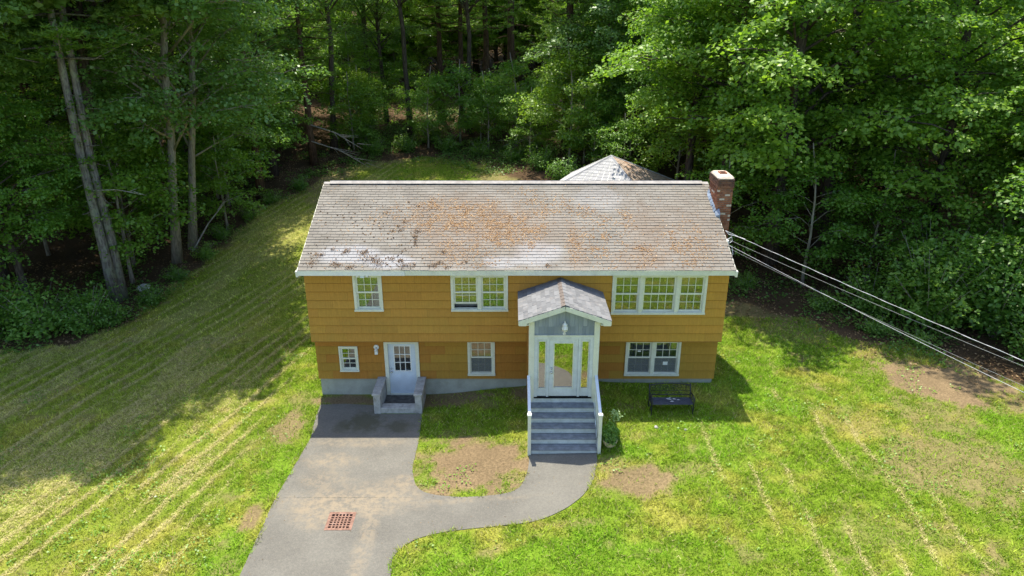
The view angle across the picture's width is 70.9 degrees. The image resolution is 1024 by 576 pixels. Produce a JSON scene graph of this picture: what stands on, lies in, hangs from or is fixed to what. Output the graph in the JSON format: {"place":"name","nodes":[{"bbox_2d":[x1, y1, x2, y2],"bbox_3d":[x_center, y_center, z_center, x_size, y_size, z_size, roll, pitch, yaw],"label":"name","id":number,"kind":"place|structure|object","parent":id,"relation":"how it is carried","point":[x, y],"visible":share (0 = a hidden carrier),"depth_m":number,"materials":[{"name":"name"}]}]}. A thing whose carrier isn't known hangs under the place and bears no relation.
{"place":"outdoors","nodes":[
{"label":"outdoors","id":0,"kind":"place"},
{"bbox_2d":[240,404,596,575],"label":"driveway","id":1,"kind":"structure","parent":0,"point":[392,505],"depth_m":20.20,"materials":[{"name":"grey asphalt"}]},
{"bbox_2d":[324,512,356,529],"bbox_3d":[-4.660,6.677,19.658,0.750,0.758,0.750,0,22,0],"label":"drain grate","id":2,"kind":"object","parent":1,"relation":"in","point":[340,520],"visible":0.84,"depth_m":19.51,"materials":[{"name":"metal"}]},
{"bbox_2d":[0,11,1023,575],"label":"ground","id":3,"kind":"structure","parent":0,"point":[928,381],"depth_m":23.75,"materials":[{"name":"green plant"}]},
{"bbox_2d":[0,272,43,341],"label":"shrub","id":4,"kind":"object","parent":3,"relation":"on","point":[4,310],"visible":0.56,"depth_m":29.84,"materials":[{"name":"green plant"}]},
{"bbox_2d":[1,7,71,221],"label":"pine tree","id":5,"kind":"object","parent":3,"relation":"on","point":[21,90],"visible":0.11,"depth_m":39.51,"materials":[{"name":"green plant"}]},
{"bbox_2d":[0,27,76,280],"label":"maple tree","id":6,"kind":"object","parent":3,"relation":"on","point":[6,272],"visible":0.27,"depth_m":34.45,"materials":[{"name":"green plant"}]},
{"bbox_2d":[0,0,77,90],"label":"oak tree","id":7,"kind":"object","parent":3,"relation":"on","point":[13,8],"visible":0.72,"depth_m":28.01,"materials":[{"name":"green plant"}]},
{"bbox_2d":[0,270,85,342],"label":"shrub","id":8,"kind":"object","parent":3,"relation":"on","point":[37,316],"visible":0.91,"depth_m":29.55,"materials":[{"name":"green plant"}]},
{"bbox_2d":[0,107,86,255],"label":"sapling","id":9,"kind":"object","parent":3,"relation":"on","point":[47,249],"visible":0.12,"depth_m":36.36,"materials":[{"name":"green plant"}]},
{"bbox_2d":[0,82,110,306],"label":"maple tree","id":10,"kind":"object","parent":3,"relation":"on","point":[29,192],"visible":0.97,"depth_m":29.68,"materials":[{"name":"green plant"}]},
{"bbox_2d":[45,277,123,339],"bbox_3d":[-18.230,0.894,30.416,3.067,2.181,2.850,-4,22,-10],"label":"shrub","id":11,"kind":"object","parent":3,"relation":"on","point":[85,322],"visible":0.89,"depth_m":30.20,"materials":[{"name":"green plant"}]},
{"bbox_2d":[0,0,186,304],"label":"pine tree","id":12,"kind":"object","parent":3,"relation":"on","point":[112,266],"visible":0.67,"depth_m":30.19,"materials":[{"name":"grey plant"}]},
{"bbox_2d":[5,0,193,278],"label":"oak tree","id":13,"kind":"object","parent":3,"relation":"on","point":[120,8],"visible":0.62,"depth_m":29.70,"materials":[{"name":"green plant"}]},
{"bbox_2d":[16,128,205,282],"bbox_3d":[-18.837,-4.069,34.581,6.955,8.000,7.251,7,23,18],"label":"sapling","id":14,"kind":"object","parent":3,"relation":"on","point":[124,246],"visible":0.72,"depth_m":33.59,"materials":[{"name":"green plant"}]},
{"bbox_2d":[31,117,191,265],"bbox_3d":[-19.206,-4.821,36.089,7.251,8.000,6.955,11,24,25],"label":"sapling","id":15,"kind":"object","parent":3,"relation":"on","point":[121,203],"visible":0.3,"depth_m":35.09,"materials":[{"name":"green plant"}]},
{"bbox_2d":[86,292,143,328],"bbox_3d":[-17.456,1.064,31.132,2.033,1.290,2.213,7,23,16],"label":"shrub","id":16,"kind":"object","parent":3,"relation":"on","point":[113,316],"visible":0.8,"depth_m":31.02,"materials":[{"name":"green plant"}]},
{"bbox_2d":[7,0,311,249],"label":"oak tree","id":17,"kind":"object","parent":3,"relation":"on","point":[232,68],"visible":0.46,"depth_m":34.64,"materials":[{"name":"green plant"}]},
{"bbox_2d":[3,0,329,263],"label":"oak tree","id":18,"kind":"object","parent":3,"relation":"on","point":[135,106],"visible":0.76,"depth_m":32.40,"materials":[{"name":"green plant"}]},
{"bbox_2d":[86,0,255,216],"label":"oak tree","id":19,"kind":"object","parent":3,"relation":"on","point":[158,48],"visible":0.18,"depth_m":39.99,"materials":[{"name":"green plant"}]},
{"bbox_2d":[100,77,248,208],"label":"sapling","id":20,"kind":"object","parent":3,"relation":"on","point":[206,130],"visible":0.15,"depth_m":40.24,"materials":[{"name":"green plant"}]},
{"bbox_2d":[111,18,258,193],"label":"maple tree","id":21,"kind":"object","parent":3,"relation":"on","point":[183,78],"visible":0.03,"depth_m":44.04,"materials":[{"name":"green plant"}]},
{"bbox_2d":[154,107,265,198],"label":"sapling","id":22,"kind":"object","parent":3,"relation":"on","point":[219,161],"visible":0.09,"depth_m":44.84,"materials":[{"name":"green plant"}]},
{"bbox_2d":[176,136,272,227],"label":"sapling","id":23,"kind":"object","parent":3,"relation":"on","point":[218,183],"visible":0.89,"depth_m":40.60,"materials":[{"name":"green plant"}]},
{"bbox_2d":[161,88,288,205],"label":"sapling","id":24,"kind":"object","parent":3,"relation":"on","point":[262,154],"visible":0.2,"depth_m":43.89,"materials":[{"name":"green plant"}]},
{"bbox_2d":[183,0,304,198],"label":"pine tree","id":25,"kind":"object","parent":3,"relation":"on","point":[259,182],"visible":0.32,"depth_m":44.44,"materials":[{"name":"green plant"}]},
{"bbox_2d":[196,0,319,175],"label":"oak tree","id":26,"kind":"object","parent":3,"relation":"on","point":[273,170],"visible":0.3,"depth_m":47.78,"materials":[{"name":"green plant"}]},
{"bbox_2d":[199,54,322,166],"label":"sapling","id":27,"kind":"object","parent":3,"relation":"on","point":[284,121],"visible":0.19,"depth_m":47.15,"materials":[{"name":"green plant"}]},
{"bbox_2d":[216,0,351,142],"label":"maple tree","id":28,"kind":"object","parent":3,"relation":"on","point":[306,52],"visible":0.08,"depth_m":56.09,"materials":[{"name":"green plant"}]},
{"bbox_2d":[259,0,352,166],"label":"pine tree","id":29,"kind":"object","parent":3,"relation":"on","point":[312,150],"visible":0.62,"depth_m":50.79,"materials":[{"name":"green plant"}]},
{"bbox_2d":[310,0,348,150],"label":"oak tree","id":30,"kind":"object","parent":3,"relation":"on","point":[333,143],"visible":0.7,"depth_m":54.61,"materials":[{"name":"brown plant"}]},
{"bbox_2d":[304,0,389,91],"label":"maple tree","id":31,"kind":"object","parent":3,"relation":"on","point":[352,20],"visible":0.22,"depth_m":73.53,"materials":[{"name":"green plant"}]},
{"bbox_2d":[310,72,390,149],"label":"sapling","id":32,"kind":"object","parent":3,"relation":"on","point":[339,104],"visible":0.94,"depth_m":55.56,"materials":[{"name":"green plant"}]},
{"bbox_2d":[309,31,396,116],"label":"sapling","id":33,"kind":"object","parent":3,"relation":"on","point":[343,47],"visible":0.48,"depth_m":60.28,"materials":[{"name":"green plant"}]},
{"bbox_2d":[322,68,394,143],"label":"sapling","id":34,"kind":"object","parent":3,"relation":"on","point":[357,74],"visible":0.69,"depth_m":56.86,"materials":[{"name":"green plant"}]},
{"bbox_2d":[325,74,398,137],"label":"sapling","id":35,"kind":"object","parent":3,"relation":"on","point":[369,105],"visible":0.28,"depth_m":58.81,"materials":[{"name":"green plant"}]},
{"bbox_2d":[329,0,430,122],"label":"oak tree","id":36,"kind":"object","parent":3,"relation":"on","point":[376,11],"visible":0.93,"depth_m":62.55,"materials":[{"name":"green plant"}]},
{"bbox_2d":[359,0,413,135],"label":"oak tree","id":37,"kind":"object","parent":3,"relation":"on","point":[404,52],"visible":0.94,"depth_m":58.42,"materials":[{"name":"brown plant"}]},
{"bbox_2d":[372,377,425,413],"bbox_3d":[-3.890,3.790,25.023,1.710,0.925,1.262,0,22,0],"label":"concrete stoop","id":38,"kind":"object","parent":3,"relation":"on","point":[383,401],"visible":0.92,"depth_m":24.67,"materials":[{"name":"grey concrete"}]},
{"bbox_2d":[375,55,434,120],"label":"sapling","id":39,"kind":"object","parent":3,"relation":"on","point":[395,70],"visible":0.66,"depth_m":63.83,"materials":[{"name":"green plant"}]},
{"bbox_2d":[355,0,457,91],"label":"maple tree","id":40,"kind":"object","parent":3,"relation":"on","point":[419,43],"visible":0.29,"depth_m":74.31,"materials":[{"name":"green plant"}]},
{"bbox_2d":[389,66,458,147],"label":"sapling","id":41,"kind":"object","parent":3,"relation":"on","point":[428,82],"visible":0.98,"depth_m":55.94,"materials":[{"name":"green plant"}]},
{"bbox_2d":[385,0,482,92],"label":"maple tree","id":42,"kind":"object","parent":3,"relation":"on","point":[432,32],"visible":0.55,"depth_m":74.07,"materials":[{"name":"green plant"}]},
{"bbox_2d":[404,0,476,118],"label":"pine tree","id":43,"kind":"object","parent":3,"relation":"on","point":[439,54],"visible":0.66,"depth_m":63.74,"materials":[{"name":"green plant"}]},
{"bbox_2d":[410,59,498,143],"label":"sapling","id":44,"kind":"object","parent":3,"relation":"on","point":[461,73],"visible":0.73,"depth_m":56.97,"materials":[{"name":"green plant"}]},
{"bbox_2d":[422,0,492,122],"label":"pine tree","id":45,"kind":"object","parent":3,"relation":"on","point":[460,30],"visible":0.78,"depth_m":62.09,"materials":[{"name":"green plant"}]},
{"bbox_2d":[418,0,502,83],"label":"maple tree","id":46,"kind":"object","parent":3,"relation":"on","point":[446,47],"visible":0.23,"depth_m":75.79,"materials":[{"name":"green plant"}]},
{"bbox_2d":[432,0,519,133],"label":"oak tree","id":47,"kind":"object","parent":3,"relation":"on","point":[465,4],"visible":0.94,"depth_m":58.11,"materials":[{"name":"brown plant"}]},
{"bbox_2d":[447,0,524,105],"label":"pine tree","id":48,"kind":"object","parent":3,"relation":"on","point":[486,45],"visible":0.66,"depth_m":65.94,"materials":[{"name":"green plant"}]},
{"bbox_2d":[454,72,521,149],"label":"sapling","id":49,"kind":"object","parent":3,"relation":"on","point":[482,83],"visible":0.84,"depth_m":55.60,"materials":[{"name":"green plant"}]},
{"bbox_2d":[443,0,536,75],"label":"maple tree","id":50,"kind":"object","parent":3,"relation":"on","point":[495,58],"visible":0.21,"depth_m":76.28,"materials":[{"name":"green plant"}]},
{"bbox_2d":[492,0,529,95],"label":"pine tree","id":51,"kind":"object","parent":3,"relation":"on","point":[510,42],"visible":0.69,"depth_m":68.75,"materials":[{"name":"brown plant"}]},
{"bbox_2d":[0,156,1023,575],"bbox_3d":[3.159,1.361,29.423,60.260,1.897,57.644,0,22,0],"label":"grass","id":52,"kind":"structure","parent":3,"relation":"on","point":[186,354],"depth_m":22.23,"materials":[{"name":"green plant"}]},
{"bbox_2d":[0,90,1023,366],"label":"undergrowth","id":53,"kind":"object","parent":3,"relation":"on","point":[504,172],"visible":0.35,"depth_m":35.91,"materials":[{"name":"green plant"}]},
{"bbox_2d":[0,325,1023,575],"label":"weeds","id":54,"kind":"object","parent":3,"relation":"on","point":[426,483],"visible":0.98,"depth_m":21.24,"materials":[{"name":"green plant"}]},
{"bbox_2d":[0,98,1023,402],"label":"leaf litter","id":55,"kind":"object","parent":3,"relation":"on","point":[548,168],"visible":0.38,"depth_m":35.43,"materials":[{"name":"brown"}]},
{"bbox_2d":[474,52,552,145],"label":"sapling","id":56,"kind":"object","parent":3,"relation":"on","point":[537,82],"visible":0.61,"depth_m":55.13,"materials":[{"name":"green plant"}]},
{"bbox_2d":[466,0,562,86],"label":"maple tree","id":57,"kind":"object","parent":3,"relation":"on","point":[521,15],"visible":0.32,"depth_m":74.32,"materials":[{"name":"green plant"}]},
{"bbox_2d":[295,170,737,394],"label":"house","id":58,"kind":"structure","parent":3,"relation":"on","point":[441,328],"depth_m":24.48,"materials":[{"name":"paint"}]},
{"bbox_2d":[352,276,383,311],"bbox_3d":[-4.777,0.110,23.937,0.979,1.337,0.335,0,22,0],"label":"window","id":59,"kind":"structure","parent":58,"relation":"in","point":[368,294],"depth_m":23.99,"materials":[{"name":"white paint"}]},
{"bbox_2d":[388,344,416,392],"bbox_3d":[-3.855,2.885,25.386,0.960,2.090,0.127,0,22,0],"label":"door","id":60,"kind":"structure","parent":58,"relation":"in","point":[401,381],"depth_m":25.46,"materials":[{"name":"white paint"}]},
{"bbox_2d":[305,201,549,268],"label":"leaf clumps","id":61,"kind":"object","parent":58,"relation":"on","point":[366,250],"visible":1,"depth_m":23.60,"materials":[{"name":"brown plant"}]},
{"bbox_2d":[450,276,507,311],"bbox_3d":[-1.080,0.110,23.937,1.914,1.337,0.335,0,22,0],"label":"window","id":62,"kind":"structure","parent":58,"relation":"in","point":[489,293],"depth_m":24.01,"materials":[{"name":"white paint"}]},
{"bbox_2d":[467,342,494,375],"bbox_3d":[-1.075,2.392,25.258,0.974,1.400,0.335,0,22,0],"label":"window","id":63,"kind":"structure","parent":58,"relation":"in","point":[481,355],"depth_m":25.30,"materials":[{"name":"white paint"}]},
{"bbox_2d":[310,184,726,268],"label":"needle litter","id":64,"kind":"object","parent":58,"relation":"on","point":[501,225],"visible":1,"depth_m":24.71,"materials":[{"name":"brown plant"}]},
{"bbox_2d":[518,277,611,412],"bbox_3d":[1.600,2.131,23.569,2.830,4.590,2.730,0,22,0],"label":"entry porch","id":65,"kind":"object","parent":58,"relation":"attached to","point":[544,308],"visible":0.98,"depth_m":22.47,"materials":[{"name":"paint"}]},
{"bbox_2d":[548,339,578,395],"bbox_3d":[1.610,2.514,22.561,0.902,2.024,0.127,0,22,0],"label":"door","id":66,"kind":"structure","parent":65,"relation":"in","point":[552,391],"depth_m":22.61,"materials":[{"name":"grey paint"}]},
{"bbox_2d":[624,342,681,375],"bbox_3d":[4.920,2.396,25.259,1.944,1.407,0.335,0,22,0],"label":"window","id":67,"kind":"structure","parent":58,"relation":"in","point":[641,358],"depth_m":25.31,"materials":[{"name":"white paint"}]},
{"bbox_2d":[610,276,707,314],"bbox_3d":[4.883,0.162,23.958,3.159,1.450,0.335,0,22,0],"label":"window","id":68,"kind":"structure","parent":58,"relation":"in","point":[631,295],"depth_m":24.06,"materials":[{"name":"white paint"}]},
{"bbox_2d":[496,87,560,155],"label":"sapling","id":69,"kind":"object","parent":3,"relation":"on","point":[544,134],"visible":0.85,"depth_m":52.98,"materials":[{"name":"green plant"}]},
{"bbox_2d":[490,0,577,79],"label":"maple tree","id":70,"kind":"object","parent":3,"relation":"on","point":[526,23],"visible":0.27,"depth_m":73.93,"materials":[{"name":"green plant"}]},
{"bbox_2d":[513,0,607,123],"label":"pine tree","id":71,"kind":"object","parent":3,"relation":"on","point":[535,22],"visible":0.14,"depth_m":56.44,"materials":[{"name":"green plant"}]},
{"bbox_2d":[539,153,583,179],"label":"shrub","id":72,"kind":"object","parent":3,"relation":"on","point":[559,174],"visible":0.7,"depth_m":47.35,"materials":[{"name":"green plant"}]},
{"bbox_2d":[527,375,602,455],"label":"front steps","id":73,"kind":"structure","parent":3,"relation":"on","point":[551,433],"depth_m":22.36,"materials":[{"name":"grey paint"}]},
{"bbox_2d":[535,0,602,147],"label":"pine tree","id":74,"kind":"object","parent":3,"relation":"on","point":[569,12],"visible":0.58,"depth_m":52.62,"materials":[{"name":"green plant"}]},
{"bbox_2d":[511,43,629,166],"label":"sapling","id":75,"kind":"object","parent":3,"relation":"on","point":[582,69],"visible":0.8,"depth_m":49.29,"materials":[{"name":"green plant"}]},
{"bbox_2d":[544,81,627,162],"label":"sapling","id":76,"kind":"object","parent":3,"relation":"on","point":[579,96],"visible":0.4,"depth_m":50.50,"materials":[{"name":"green plant"}]},
{"bbox_2d":[557,91,629,162],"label":"sapling","id":77,"kind":"object","parent":3,"relation":"on","point":[598,104],"visible":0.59,"depth_m":48.20,"materials":[{"name":"green plant"}]},
{"bbox_2d":[520,0,670,158],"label":"maple tree","id":78,"kind":"object","parent":3,"relation":"on","point":[612,36],"visible":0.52,"depth_m":49.07,"materials":[{"name":"green plant"}]},
{"bbox_2d":[525,0,681,141],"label":"maple tree","id":79,"kind":"object","parent":3,"relation":"on","point":[590,48],"visible":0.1,"depth_m":53.05,"materials":[{"name":"green plant"}]},
{"bbox_2d":[596,409,624,447],"bbox_3d":[3.038,4.352,21.994,1.050,1.156,0.816,-9,24,-22],"label":"potted plant","id":80,"kind":"object","parent":3,"relation":"on","point":[610,437],"visible":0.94,"depth_m":21.95,"materials":[{"name":"green plant"}]},
{"bbox_2d":[561,155,673,179],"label":"garden pavilion","id":81,"kind":"structure","parent":3,"relation":"on","point":[611,167],"depth_m":37.59,"materials":[{"name":"white paint"}]},
{"bbox_2d":[586,112,662,171],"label":"sapling","id":82,"kind":"object","parent":3,"relation":"on","point":[628,132],"visible":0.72,"depth_m":45.30,"materials":[{"name":"green plant"}]},
{"bbox_2d":[590,73,665,159],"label":"sapling","id":83,"kind":"object","parent":3,"relation":"on","point":[615,99],"visible":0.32,"depth_m":48.34,"materials":[{"name":"green plant"}]},
{"bbox_2d":[580,0,698,159],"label":"maple tree","id":84,"kind":"object","parent":3,"relation":"on","point":[636,4],"visible":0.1,"depth_m":48.59,"materials":[{"name":"green plant"}]},
{"bbox_2d":[647,382,694,414],"bbox_3d":[5.240,3.678,23.680,1.408,0.913,0.692,0,22,0],"label":"garden bench","id":85,"kind":"object","parent":3,"relation":"on","point":[665,401],"visible":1,"depth_m":23.78,"materials":[{"name":"paint"}]},
{"bbox_2d":[631,98,719,179],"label":"sapling","id":86,"kind":"object","parent":3,"relation":"on","point":[666,158],"visible":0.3,"depth_m":45.07,"materials":[{"name":"green plant"}]},
{"bbox_2d":[597,0,783,179],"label":"maple tree","id":87,"kind":"object","parent":3,"relation":"on","point":[644,95],"visible":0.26,"depth_m":38.15,"materials":[{"name":"green plant"}]},
{"bbox_2d":[586,0,877,172],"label":"maple tree","id":88,"kind":"object","parent":3,"relation":"on","point":[729,99],"visible":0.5,"depth_m":34.74,"materials":[{"name":"green plant"}]},
{"bbox_2d":[675,156,800,255],"bbox_3d":[10.574,-3.576,34.907,6.346,5.807,5.937,18,28,37],"label":"sapling","id":89,"kind":"object","parent":3,"relation":"on","point":[751,184],"visible":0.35,"depth_m":33.76,"materials":[{"name":"green plant"}]},
{"bbox_2d":[625,0,870,199],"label":"maple tree","id":90,"kind":"object","parent":3,"relation":"on","point":[720,18],"visible":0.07,"depth_m":40.50,"materials":[{"name":"green plant"}]},
{"bbox_2d":[635,0,983,264],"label":"maple tree","id":91,"kind":"object","parent":3,"relation":"on","point":[775,155],"visible":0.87,"depth_m":30.50,"materials":[{"name":"green plant"}]},
{"bbox_2d":[736,143,883,286],"bbox_3d":[13.722,-3.344,33.283,5.912,6.800,6.163,10,24,23],"label":"sapling","id":92,"kind":"object","parent":3,"relation":"on","point":[821,253],"visible":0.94,"depth_m":32.29,"materials":[{"name":"green plant"}]},
{"bbox_2d":[804,284,852,312],"bbox_3d":[13.613,0.505,31.446,1.936,1.129,1.779,-6,23,-14],"label":"shrub","id":93,"kind":"object","parent":3,"relation":"on","point":[819,304],"visible":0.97,"depth_m":31.34,"materials":[{"name":"green plant"}]},
{"bbox_2d":[688,0,1023,248],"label":"maple tree","id":94,"kind":"object","parent":3,"relation":"on","point":[949,66],"visible":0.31,"depth_m":31.86,"materials":[{"name":"green plant"}]},
{"bbox_2d":[829,253,910,321],"bbox_3d":[15.355,0.065,30.873,3.408,2.423,3.166,-12,25,-28],"label":"shrub","id":95,"kind":"object","parent":3,"relation":"on","point":[867,286],"visible":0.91,"depth_m":30.69,"materials":[{"name":"green plant"}]},
{"bbox_2d":[821,150,956,280],"bbox_3d":[17.384,-3.140,33.266,5.801,6.400,5.564,13,26,30],"label":"sapling","id":96,"kind":"object","parent":3,"relation":"on","point":[889,200],"visible":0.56,"depth_m":32.34,"materials":[{"name":"green plant"}]},
{"bbox_2d":[782,0,1019,209],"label":"maple tree","id":97,"kind":"object","parent":3,"relation":"on","point":[1002,12],"visible":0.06,"depth_m":38.58,"materials":[{"name":"green plant"}]},
{"bbox_2d":[801,0,1023,240],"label":"maple tree","id":98,"kind":"object","parent":3,"relation":"on","point":[966,204],"visible":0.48,"depth_m":30.34,"materials":[{"name":"green plant"}]},
{"bbox_2d":[806,1,1023,190],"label":"maple tree","id":99,"kind":"object","parent":3,"relation":"on","point":[1011,17],"visible":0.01,"depth_m":41.07,"materials":[{"name":"green plant"}]},
{"bbox_2d":[868,228,1002,334],"bbox_3d":[17.169,-0.294,29.311,5.294,4.244,4.866,-19,29,-39],"label":"shrub","id":100,"kind":"object","parent":3,"relation":"on","point":[939,288],"visible":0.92,"depth_m":28.65,"materials":[{"name":"green plant"}]},
{"bbox_2d":[879,203,1023,302],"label":"shrub","id":101,"kind":"object","parent":3,"relation":"on","point":[930,216],"visible":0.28,"depth_m":30.18,"materials":[{"name":"green plant"}]},
{"bbox_2d":[921,0,1023,235],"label":"maple tree","id":102,"kind":"object","parent":3,"relation":"on","point":[988,167],"visible":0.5,"depth_m":30.50,"materials":[{"name":"green plant"}]},
{"bbox_2d":[926,228,1023,339],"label":"shrub","id":103,"kind":"object","parent":3,"relation":"on","point":[1003,300],"visible":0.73,"depth_m":27.98,"materials":[{"name":"green plant"}]},
{"bbox_2d":[939,15,1023,211],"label":"maple tree","id":104,"kind":"object","parent":3,"relation":"on","point":[1019,159],"visible":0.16,"depth_m":32.86,"materials":[{"name":"green plant"}]},
{"bbox_2d":[943,159,1023,310],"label":"sapling","id":105,"kind":"object","parent":3,"relation":"on","point":[1020,250],"visible":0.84,"depth_m":27.48,"materials":[{"name":"green plant"}]},
{"bbox_2d":[952,203,1023,309],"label":"shrub","id":106,"kind":"object","parent":3,"relation":"on","point":[1002,216],"visible":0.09,"depth_m":29.72,"materials":[{"name":"green plant"}]},
{"bbox_2d":[996,305,1023,366],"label":"shrub","id":107,"kind":"object","parent":3,"relation":"on","point":[1021,338],"visible":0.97,"depth_m":26.86,"materials":[{"name":"green plant"}]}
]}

